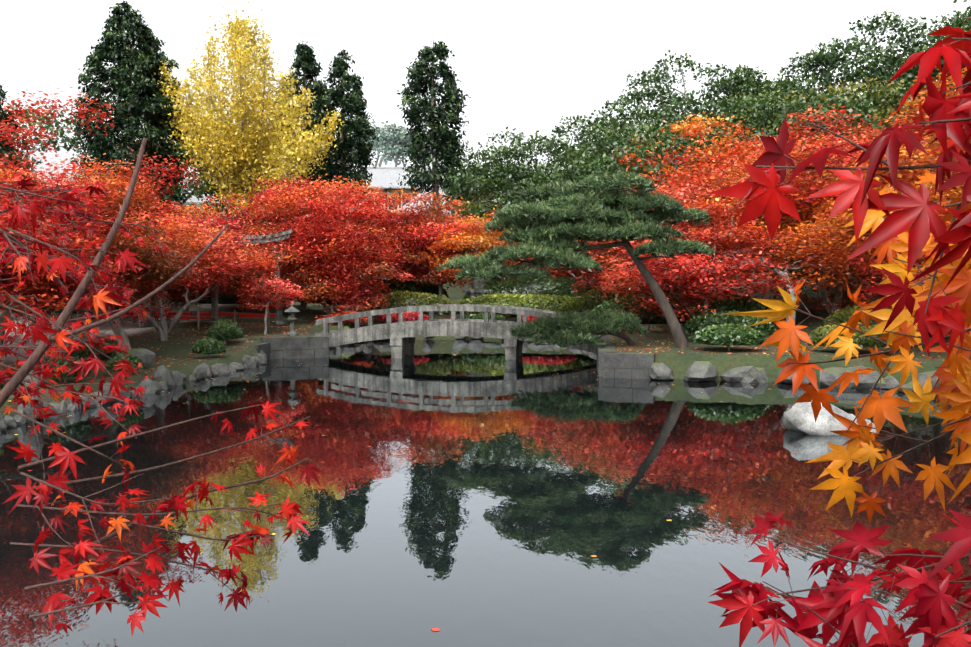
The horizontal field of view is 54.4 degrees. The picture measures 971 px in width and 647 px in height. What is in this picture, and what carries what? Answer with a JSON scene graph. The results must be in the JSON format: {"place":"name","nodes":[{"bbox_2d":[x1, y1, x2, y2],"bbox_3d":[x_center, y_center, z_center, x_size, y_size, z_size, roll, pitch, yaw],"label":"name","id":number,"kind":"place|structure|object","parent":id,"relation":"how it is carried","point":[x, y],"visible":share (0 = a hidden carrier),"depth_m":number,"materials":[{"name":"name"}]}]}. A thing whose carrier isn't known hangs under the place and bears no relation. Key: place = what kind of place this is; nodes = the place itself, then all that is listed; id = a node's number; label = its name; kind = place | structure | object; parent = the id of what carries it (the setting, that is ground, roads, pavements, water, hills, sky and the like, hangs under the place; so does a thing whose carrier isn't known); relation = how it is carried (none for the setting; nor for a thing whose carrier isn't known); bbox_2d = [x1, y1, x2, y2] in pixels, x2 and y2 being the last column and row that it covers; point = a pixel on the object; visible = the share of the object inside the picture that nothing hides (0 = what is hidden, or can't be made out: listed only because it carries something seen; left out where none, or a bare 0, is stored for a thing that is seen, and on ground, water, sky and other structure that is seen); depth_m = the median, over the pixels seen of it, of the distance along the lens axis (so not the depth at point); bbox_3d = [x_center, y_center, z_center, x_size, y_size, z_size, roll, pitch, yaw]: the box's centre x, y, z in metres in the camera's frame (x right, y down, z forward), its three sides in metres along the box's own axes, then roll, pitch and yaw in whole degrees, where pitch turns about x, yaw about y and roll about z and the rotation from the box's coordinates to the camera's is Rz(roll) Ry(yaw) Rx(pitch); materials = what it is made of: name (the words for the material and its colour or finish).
{"place":"outdoors","nodes":[
{"label":"outdoors","id":0,"kind":"place"},
{"bbox_2d":[0,112,949,418],"bbox_3d":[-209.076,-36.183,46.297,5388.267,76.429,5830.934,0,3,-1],"label":"ground","id":1,"kind":"structure","parent":0,"point":[678,362],"depth_m":33.00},
{"bbox_2d":[0,85,36,183],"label":"maple tree","id":2,"kind":"object","parent":1,"relation":"on","point":[4,114],"visible":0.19,"depth_m":70.85,"materials":[{"name":"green plant"}]},
{"bbox_2d":[0,153,36,187],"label":"maple","id":3,"kind":"object","parent":1,"relation":"on","point":[8,162],"visible":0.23,"depth_m":46.37,"materials":[{"name":"red plant"}]},
{"bbox_2d":[8,103,84,181],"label":"broadleaf","id":4,"kind":"object","parent":1,"relation":"on","point":[50,129],"visible":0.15,"depth_m":100.07,"materials":[{"name":"green plant"}]},
{"bbox_2d":[39,356,90,381],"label":"clipped azalea","id":5,"kind":"object","parent":1,"relation":"on","point":[63,373],"visible":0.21,"depth_m":23.07,"materials":[{"name":"green plant"}]},
{"bbox_2d":[2,300,132,321],"bbox_3d":[-21.749,-0.839,49.557,7.028,2.265,2.663,0,3,-1],"label":"hedge","id":6,"kind":"object","parent":1,"relation":"on","point":[75,312],"visible":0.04,"depth_m":48.69,"materials":[{"name":"red plant"}]},
{"bbox_2d":[0,184,144,325],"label":"maple","id":7,"kind":"object","parent":1,"relation":"on","point":[34,286],"visible":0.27,"depth_m":22.32,"materials":[{"name":"red plant"}]},
{"bbox_2d":[0,165,145,345],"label":"maple","id":8,"kind":"object","parent":1,"relation":"on","point":[2,333],"visible":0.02,"depth_m":32.44,"materials":[{"name":"red plant"}]},
{"bbox_2d":[0,177,175,445],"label":"maple","id":9,"kind":"object","parent":1,"relation":"on","point":[24,400],"depth_m":5.91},
{"bbox_2d":[65,341,115,360],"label":"clipped azalea","id":10,"kind":"object","parent":1,"relation":"on","point":[85,352],"visible":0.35,"depth_m":27.82,"materials":[{"name":"green plant"}]},
{"bbox_2d":[0,85,200,282],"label":"maple","id":11,"kind":"object","parent":1,"relation":"on","point":[108,203],"visible":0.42,"depth_m":27.32,"materials":[{"name":"red plant"}]},
{"bbox_2d":[0,236,208,352],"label":"maple","id":12,"kind":"object","parent":1,"relation":"on","point":[158,270],"visible":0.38,"depth_m":29.83,"materials":[{"name":"red plant"}]},
{"bbox_2d":[8,168,218,314],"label":"maple","id":13,"kind":"object","parent":1,"relation":"on","point":[181,209],"depth_m":55.34,"materials":[{"name":"red plant"}]},
{"bbox_2d":[104,353,143,370],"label":"clipped azalea","id":14,"kind":"object","parent":1,"relation":"on","point":[135,360],"visible":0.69,"depth_m":25.02,"materials":[{"name":"green plant"}]},
{"bbox_2d":[64,0,193,297],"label":"cedar","id":15,"kind":"object","parent":1,"relation":"on","point":[146,104],"visible":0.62,"depth_m":86.55,"materials":[{"name":"green plant"}]},
{"bbox_2d":[29,210,277,326],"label":"maple","id":16,"kind":"object","parent":1,"relation":"on","point":[241,243],"visible":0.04,"depth_m":42.31,"materials":[{"name":"red plant"}]},
{"bbox_2d":[0,175,311,635],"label":"maple","id":17,"kind":"object","parent":1,"relation":"on","point":[83,549],"depth_m":2.29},
{"bbox_2d":[0,138,309,543],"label":"tree branches","id":18,"kind":"object","parent":17,"relation":"attached to","point":[19,376],"visible":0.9,"depth_m":2.85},
{"bbox_2d":[210,400,322,488],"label":"maple leaves","id":19,"kind":"object","parent":18,"relation":"attached to","point":[288,454],"visible":0.9,"depth_m":3.03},
{"bbox_2d":[66,208,252,340],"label":"maple","id":20,"kind":"object","parent":1,"relation":"on","point":[206,261],"visible":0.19,"depth_m":34.53,"materials":[{"name":"red plant"}]},
{"bbox_2d":[77,310,269,331],"bbox_3d":[-13.682,-0.137,42.049,10.105,0.998,1.286,1,3,19],"label":"bamboo fence","id":21,"kind":"object","parent":1,"relation":"on","point":[197,316],"visible":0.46,"depth_m":42.14,"materials":[{"name":"brown wood"}]},
{"bbox_2d":[115,125,235,215],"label":"broadleaf","id":22,"kind":"object","parent":1,"relation":"on","point":[202,187],"visible":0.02,"depth_m":117.75,"materials":[{"name":"green plant"}]},
{"bbox_2d":[143,201,212,308],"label":"maple","id":23,"kind":"object","parent":1,"relation":"on","point":[174,305],"depth_m":67.72,"materials":[{"name":"red plant"}]},
{"bbox_2d":[81,197,283,327],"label":"maple","id":24,"kind":"object","parent":1,"relation":"on","point":[173,295],"visible":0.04,"depth_m":44.26,"materials":[{"name":"red plant"}]},
{"bbox_2d":[117,206,268,310],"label":"maple","id":25,"kind":"object","parent":1,"relation":"on","point":[181,304],"visible":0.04,"depth_m":51.08,"materials":[{"name":"red plant"}]},
{"bbox_2d":[94,210,297,332],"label":"maple","id":26,"kind":"object","parent":1,"relation":"on","point":[263,264],"visible":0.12,"depth_m":38.90,"materials":[{"name":"red plant"}]},
{"bbox_2d":[191,337,225,357],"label":"clipped azalea","id":27,"kind":"object","parent":1,"relation":"on","point":[208,346],"visible":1,"depth_m":30.34,"materials":[{"name":"green plant"}]},
{"bbox_2d":[206,323,243,343],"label":"clipped azalea","id":28,"kind":"object","parent":1,"relation":"on","point":[228,331],"visible":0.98,"depth_m":33.06,"materials":[{"name":"green plant"}]},
{"bbox_2d":[174,188,287,283],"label":"maple","id":29,"kind":"object","parent":1,"relation":"on","point":[213,204],"visible":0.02,"depth_m":66.54,"materials":[{"name":"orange plant"}]},
{"bbox_2d":[160,135,311,225],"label":"broadleaf","id":30,"kind":"object","parent":1,"relation":"on","point":[217,200],"depth_m":118.75,"materials":[{"name":"green plant"}]},
{"bbox_2d":[171,277,314,311],"bbox_3d":[-13.769,-1.458,53.671,8.083,2.517,2.707,0,3,-1],"label":"hedge","id":31,"kind":"object","parent":1,"relation":"on","point":[223,299],"visible":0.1,"depth_m":52.70,"materials":[{"name":"red plant"}]},
{"bbox_2d":[200,229,292,324],"bbox_3d":[-11.564,-2.246,45.675,4.400,4.646,0.535,0,3,-9],"label":"stone torii","id":32,"kind":"object","parent":1,"relation":"on","point":[274,238],"visible":0.52,"depth_m":45.63,"materials":[{"name":"stone"}]},
{"bbox_2d":[151,2,348,281],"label":"ginkgo","id":33,"kind":"object","parent":1,"relation":"on","point":[237,160],"visible":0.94,"depth_m":88.11,"materials":[{"name":"yellow plant"}]},
{"bbox_2d":[239,313,274,321],"bbox_3d":[-11.721,-0.284,48.771,1.920,0.442,0.656,-1,3,-13],"label":"bench","id":34,"kind":"object","parent":1,"relation":"on","point":[256,315],"visible":0.67,"depth_m":48.42,"materials":[{"name":"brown wood"}]},
{"bbox_2d":[216,273,305,334],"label":"maple","id":35,"kind":"object","parent":1,"relation":"on","point":[267,301],"visible":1,"depth_m":38.41,"materials":[{"name":"red plant"}]},
{"bbox_2d":[284,303,299,335],"bbox_3d":[-7.433,-0.173,36.291,0.617,1.292,0.630,0,3,-1],"label":"stone lantern","id":36,"kind":"object","parent":1,"relation":"on","point":[291,310],"visible":1,"depth_m":36.18,"materials":[{"name":"grey stone"}]},
{"bbox_2d":[264,40,341,226],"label":"cedar","id":37,"kind":"object","parent":1,"relation":"on","point":[306,62],"visible":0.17,"depth_m":97.53,"materials":[{"name":"green plant"}]},
{"bbox_2d":[213,208,407,309],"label":"maple","id":38,"kind":"object","parent":1,"relation":"on","point":[331,306],"depth_m":61.43,"materials":[{"name":"red plant"}]},
{"bbox_2d":[226,173,408,316],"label":"maple","id":39,"kind":"object","parent":1,"relation":"on","point":[329,240],"visible":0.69,"depth_m":47.13,"materials":[{"name":"red plant"}]},
{"bbox_2d":[202,173,461,309],"bbox_3d":[-10.329,-4.679,56.810,10.127,8.017,16.256,3,4,43],"label":"maple","id":40,"kind":"object","parent":1,"relation":"on","point":[304,305],"visible":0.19,"depth_m":54.09,"materials":[{"name":"red plant"}]},
{"bbox_2d":[251,239,414,324],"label":"maple","id":41,"kind":"object","parent":1,"relation":"on","point":[344,290],"visible":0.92,"depth_m":45.83,"materials":[{"name":"red plant"}]},
{"bbox_2d":[315,49,378,212],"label":"cedar","id":42,"kind":"object","parent":1,"relation":"on","point":[357,126],"visible":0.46,"depth_m":102.21,"materials":[{"name":"green plant"}]},
{"bbox_2d":[327,311,373,324],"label":"hedge","id":43,"kind":"object","parent":1,"relation":"on","point":[362,319],"visible":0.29,"depth_m":44.42,"materials":[{"name":"red plant"}]},
{"bbox_2d":[267,178,473,301],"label":"maple","id":44,"kind":"object","parent":1,"relation":"on","point":[420,210],"visible":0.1,"depth_m":55.88,"materials":[{"name":"red plant"}]},
{"bbox_2d":[308,278,448,304],"bbox_3d":[-6.845,-1.568,59.811,9.129,2.770,3.223,0,3,-1],"label":"hedge","id":45,"kind":"object","parent":1,"relation":"on","point":[410,287],"visible":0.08,"depth_m":59.07,"materials":[{"name":"green plant"}]},
{"bbox_2d":[377,143,407,166],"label":"hill tree","id":46,"kind":"object","parent":1,"relation":"on","point":[395,153],"visible":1,"depth_m":544.85,"materials":[{"name":"green plant"}]},
{"bbox_2d":[369,121,427,166],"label":"hill tree","id":47,"kind":"object","parent":1,"relation":"on","point":[398,136],"visible":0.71,"depth_m":550.09,"materials":[{"name":"green plant"}]},
{"bbox_2d":[358,167,439,214],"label":"building","id":48,"kind":"structure","parent":1,"relation":"on","point":[384,177],"depth_m":159.47,"materials":[{"name":"beige paint"}]},
{"bbox_2d":[376,312,428,321],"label":"hedge","id":49,"kind":"object","parent":1,"relation":"on","point":[410,316],"visible":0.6,"depth_m":46.44,"materials":[{"name":"red plant"}]},
{"bbox_2d":[364,290,454,314],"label":"hedge","id":50,"kind":"object","parent":1,"relation":"on","point":[404,299],"visible":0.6,"depth_m":47.97,"materials":[{"name":"green plant"}]},
{"bbox_2d":[390,40,470,284],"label":"cedar","id":51,"kind":"object","parent":1,"relation":"on","point":[428,112],"visible":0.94,"depth_m":83.27,"materials":[{"name":"green plant"}]},
{"bbox_2d":[363,195,515,314],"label":"maple","id":52,"kind":"object","parent":1,"relation":"on","point":[425,271],"visible":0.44,"depth_m":56.65,"materials":[{"name":"orange plant"}]},
{"bbox_2d":[395,186,496,225],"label":"temple hall","id":53,"kind":"structure","parent":1,"relation":"on","point":[444,202],"depth_m":125.37,"materials":[{"name":"beige paint"}]},
{"bbox_2d":[254,333,655,378],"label":"stone retaining walls","id":54,"kind":"structure","parent":1,"relation":"on","point":[611,362],"depth_m":33.54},
{"bbox_2d":[316,304,599,359],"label":"stone bridge","id":55,"kind":"structure","parent":1,"relation":"on","point":[400,334],"depth_m":35.23,"materials":[{"name":"stone"}]},
{"bbox_2d":[430,184,492,226],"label":"maple tree","id":56,"kind":"object","parent":1,"relation":"on","point":[456,202],"visible":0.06,"depth_m":124.31,"materials":[{"name":"green plant"}]},
{"bbox_2d":[0,326,940,433],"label":"shore rocks","id":57,"kind":"object","parent":1,"relation":"on","point":[165,378],"visible":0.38,"depth_m":26.29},
{"bbox_2d":[1,304,940,401],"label":"fallen leaves","id":58,"kind":"object","parent":1,"relation":"on","point":[649,349],"visible":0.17,"depth_m":32.47,"materials":[{"name":"orange plant"}]},
{"bbox_2d":[456,277,501,318],"bbox_3d":[-0.389,-1.659,52.425,2.200,3.046,2.200,-1,3,-13],"label":"stone lantern","id":59,"kind":"object","parent":1,"relation":"on","point":[473,292],"visible":0.25,"depth_m":52.04,"materials":[{"name":"stone"}]},
{"bbox_2d":[465,313,504,320],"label":"hedge","id":60,"kind":"object","parent":1,"relation":"on","point":[479,316],"visible":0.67,"depth_m":47.21,"materials":[{"name":"green plant"}]},
{"bbox_2d":[439,185,541,234],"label":"broadleaf","id":61,"kind":"object","parent":1,"relation":"on","point":[469,206],"visible":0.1,"depth_m":96.99,"materials":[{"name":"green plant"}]},
{"bbox_2d":[401,214,612,316],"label":"maple","id":62,"kind":"object","parent":1,"relation":"on","point":[483,240],"visible":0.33,"depth_m":53.43,"materials":[{"name":"orange plant"}]},
{"bbox_2d":[441,293,586,314],"bbox_3d":[2.357,-0.711,50.014,9.685,1.871,2.198,0,3,-1],"label":"hedge","id":63,"kind":"object","parent":1,"relation":"on","point":[551,302],"visible":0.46,"depth_m":49.34,"materials":[{"name":"green plant"}]},
{"bbox_2d":[463,275,599,300],"bbox_3d":[2.708,-1.249,52.502,8.000,2.965,2.154,0,3,-1],"label":"hedge","id":64,"kind":"object","parent":1,"relation":"on","point":[560,286],"visible":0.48,"depth_m":51.87,"materials":[{"name":"green plant"}]},
{"bbox_2d":[439,127,670,219],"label":"broadleaf","id":65,"kind":"object","parent":1,"relation":"on","point":[465,188],"visible":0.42,"depth_m":78.07,"materials":[{"name":"green plant"}]},
{"bbox_2d":[435,171,713,347],"bbox_3d":[2.892,-1.871,30.208,8.915,5.978,4.221,0,3,-1],"label":"leaning pine","id":66,"kind":"object","parent":1,"relation":"on","point":[591,208],"visible":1,"depth_m":29.41,"materials":[{"name":"green plant"}]},
{"bbox_2d":[508,308,648,350],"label":"pine","id":67,"kind":"object","parent":1,"relation":"on","point":[568,328],"visible":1,"depth_m":31.41,"materials":[{"name":"green plant"}]},
{"bbox_2d":[517,115,661,173],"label":"broadleaf","id":68,"kind":"object","parent":1,"relation":"on","point":[581,134],"visible":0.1,"depth_m":105.51,"materials":[{"name":"green plant"}]},
{"bbox_2d":[474,107,734,207],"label":"broadleaf","id":69,"kind":"object","parent":1,"relation":"on","point":[574,174],"visible":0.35,"depth_m":77.05,"materials":[{"name":"green plant"}]},
{"bbox_2d":[572,286,639,312],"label":"hedge","id":70,"kind":"object","parent":1,"relation":"on","point":[593,299],"visible":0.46,"depth_m":48.12,"materials":[{"name":"green plant"}]},
{"bbox_2d":[500,201,718,297],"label":"maple","id":71,"kind":"object","parent":1,"relation":"on","point":[588,278],"depth_m":50.24,"materials":[{"name":"red plant"}]},
{"bbox_2d":[548,95,711,185],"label":"broadleaf","id":72,"kind":"object","parent":1,"relation":"on","point":[613,122],"visible":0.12,"depth_m":118.32,"materials":[{"name":"green plant"}]},
{"bbox_2d":[591,297,703,331],"bbox_3d":[6.945,-0.256,40.098,5.013,1.837,2.156,0,3,-1],"label":"hedge","id":73,"kind":"object","parent":1,"relation":"on","point":[607,305],"visible":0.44,"depth_m":39.47,"materials":[{"name":"green plant"}]},
{"bbox_2d":[535,173,795,326],"bbox_3d":[7.694,-3.117,44.506,11.328,6.944,11.950,0,3,-1],"label":"maple","id":74,"kind":"object","parent":1,"relation":"on","point":[683,227],"visible":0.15,"depth_m":42.25,"materials":[{"name":"red plant"}]},
{"bbox_2d":[612,111,736,284],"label":"maple","id":75,"kind":"object","parent":1,"relation":"on","point":[692,123],"visible":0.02,"depth_m":92.97,"materials":[{"name":"orange plant"}]},
{"bbox_2d":[588,226,802,321],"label":"maple","id":76,"kind":"object","parent":1,"relation":"on","point":[664,272],"visible":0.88,"depth_m":35.33,"materials":[{"name":"red plant"}]},
{"bbox_2d":[628,91,791,187],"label":"broadleaf","id":77,"kind":"object","parent":1,"relation":"on","point":[720,104],"visible":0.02,"depth_m":97.08,"materials":[{"name":"green plant"}]},
{"bbox_2d":[613,49,807,136],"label":"broadleaf","id":78,"kind":"object","parent":1,"relation":"on","point":[736,83],"visible":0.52,"depth_m":123.38,"materials":[{"name":"green plant"}]},
{"bbox_2d":[678,292,770,317],"bbox_3d":[10.387,-0.522,43.183,5.621,2.141,2.738,0,3,-1],"label":"hedge","id":79,"kind":"object","parent":1,"relation":"on","point":[725,305],"visible":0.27,"depth_m":42.24,"materials":[{"name":"green plant"}]},
{"bbox_2d":[689,322,766,350],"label":"hedge","id":80,"kind":"object","parent":1,"relation":"on","point":[728,335],"visible":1,"depth_m":29.12,"materials":[{"name":"green plant"}]},
{"bbox_2d":[683,310,775,334],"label":"hedge","id":81,"kind":"object","parent":1,"relation":"on","point":[702,322],"visible":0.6,"depth_m":32.62,"materials":[{"name":"green plant"}]},
{"bbox_2d":[617,112,858,281],"bbox_3d":[14.401,-6.419,55.900,16.868,11.769,17.571,0,3,-1],"label":"maple","id":82,"kind":"object","parent":1,"relation":"on","point":[691,173],"visible":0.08,"depth_m":55.15,"materials":[{"name":"orange plant"}]},
{"bbox_2d":[647,189,884,323],"bbox_3d":[11.791,-2.684,41.777,11.746,6.274,9.252,-2,3,-30],"label":"maple","id":83,"kind":"object","parent":1,"relation":"on","point":[817,266],"visible":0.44,"depth_m":39.71,"materials":[{"name":"red plant"}]},
{"bbox_2d":[668,159,867,308],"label":"maple","id":84,"kind":"object","parent":1,"relation":"on","point":[808,209],"visible":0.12,"depth_m":44.81,"materials":[{"name":"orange plant"}]},
{"bbox_2d":[677,74,902,273],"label":"broadleaf","id":85,"kind":"object","parent":1,"relation":"on","point":[764,107],"visible":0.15,"depth_m":70.29,"materials":[{"name":"green plant"}]},
{"bbox_2d":[652,119,954,313],"bbox_3d":[15.670,-4.675,44.711,17.319,8.663,15.963,0,3,-1],"label":"maple","id":86,"kind":"object","parent":1,"relation":"on","point":[796,153],"visible":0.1,"depth_m":43.73,"materials":[{"name":"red plant"}]},
{"bbox_2d":[704,73,947,170],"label":"broadleaf","id":87,"kind":"object","parent":1,"relation":"on","point":[885,106],"visible":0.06,"depth_m":75.98,"materials":[{"name":"green plant"}]},
{"bbox_2d":[729,104,951,279],"bbox_3d":[22.482,-7.300,52.746,16.120,9.911,12.595,3,4,44],"label":"maple","id":88,"kind":"object","parent":1,"relation":"on","point":[830,135],"visible":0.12,"depth_m":52.69,"materials":[{"name":"orange plant"}]},
{"bbox_2d":[777,33,912,100],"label":"broadleaf","id":89,"kind":"object","parent":1,"relation":"on","point":[835,61],"visible":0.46,"depth_m":118.08,"materials":[{"name":"green plant"}]},
{"bbox_2d":[806,321,887,347],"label":"hedge","id":90,"kind":"object","parent":1,"relation":"on","point":[817,335],"visible":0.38,"depth_m":28.11,"materials":[{"name":"green plant"}]},
{"bbox_2d":[767,143,965,299],"bbox_3d":[16.149,-2.630,31.646,11.843,6.628,15.421,0,3,-1],"label":"maple","id":91,"kind":"object","parent":1,"relation":"on","point":[840,223],"visible":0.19,"depth_m":32.68,"materials":[{"name":"orange plant"}]},
{"bbox_2d":[823,299,950,333],"bbox_3d":[14.642,0.069,33.264,5.481,1.875,3.235,0,3,-1],"label":"hedge","id":92,"kind":"object","parent":1,"relation":"on","point":[843,315],"visible":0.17,"depth_m":32.92,"materials":[{"name":"green plant"}]},
{"bbox_2d":[810,90,970,203],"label":"maple","id":93,"kind":"object","parent":1,"relation":"on","point":[908,114],"visible":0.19,"depth_m":35.60,"materials":[{"name":"orange plant"}]},
{"bbox_2d":[842,226,951,307],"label":"maple","id":94,"kind":"object","parent":1,"relation":"on","point":[878,271],"visible":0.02,"depth_m":28.69,"materials":[{"name":"red plant"}]},
{"bbox_2d":[844,0,970,118],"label":"broadleaf","id":95,"kind":"object","parent":1,"relation":"on","point":[913,48],"visible":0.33,"depth_m":82.06,"materials":[{"name":"green plant"}]},
{"bbox_2d":[861,70,965,140],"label":"maple","id":96,"kind":"object","parent":1,"relation":"on","point":[877,112],"visible":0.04,"depth_m":55.95,"materials":[{"name":"red plant"}]},
{"bbox_2d":[864,142,970,238],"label":"maple","id":97,"kind":"object","parent":1,"relation":"on","point":[916,175],"visible":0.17,"depth_m":32.25,"materials":[{"name":"red plant"}]},
{"bbox_2d":[903,68,966,177],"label":"maple","id":98,"kind":"object","parent":1,"relation":"on","point":[925,92],"visible":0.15,"depth_m":41.13,"materials":[{"name":"red plant"}]},
{"bbox_2d":[0,339,970,646],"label":"pond water","id":99,"kind":"structure","parent":0,"point":[490,503],"depth_m":12.50,"materials":[{"name":"liquid"}]},
{"bbox_2d":[0,344,934,630],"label":"floating leaves","id":100,"kind":"object","parent":99,"relation":"on","point":[370,446],"visible":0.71,"depth_m":19.05,"materials":[{"name":"orange plant"}]},
{"bbox_2d":[783,400,875,435],"bbox_3d":[6.924,1.834,18.573,2.126,0.670,1.097,0,3,-8],"label":"pale rock","id":101,"kind":"object","parent":99,"relation":"in","point":[799,417],"visible":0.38,"depth_m":18.15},
{"bbox_2d":[0,0,970,200],"label":"sky","id":102,"kind":"structure","parent":0,"point":[525,66],"materials":[{"name":"white"}]},
{"bbox_2d":[708,505,970,646],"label":"maple leaves","id":103,"kind":"object","parent":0,"point":[833,602],"depth_m":0.92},
{"bbox_2d":[710,17,970,360],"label":"maple leaves","id":104,"kind":"object","parent":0,"point":[888,142],"depth_m":0.71,"materials":[{"name":"plant"}]},
{"bbox_2d":[724,169,970,523],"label":"orange maple","id":105,"kind":"object","parent":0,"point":[953,388],"depth_m":1.11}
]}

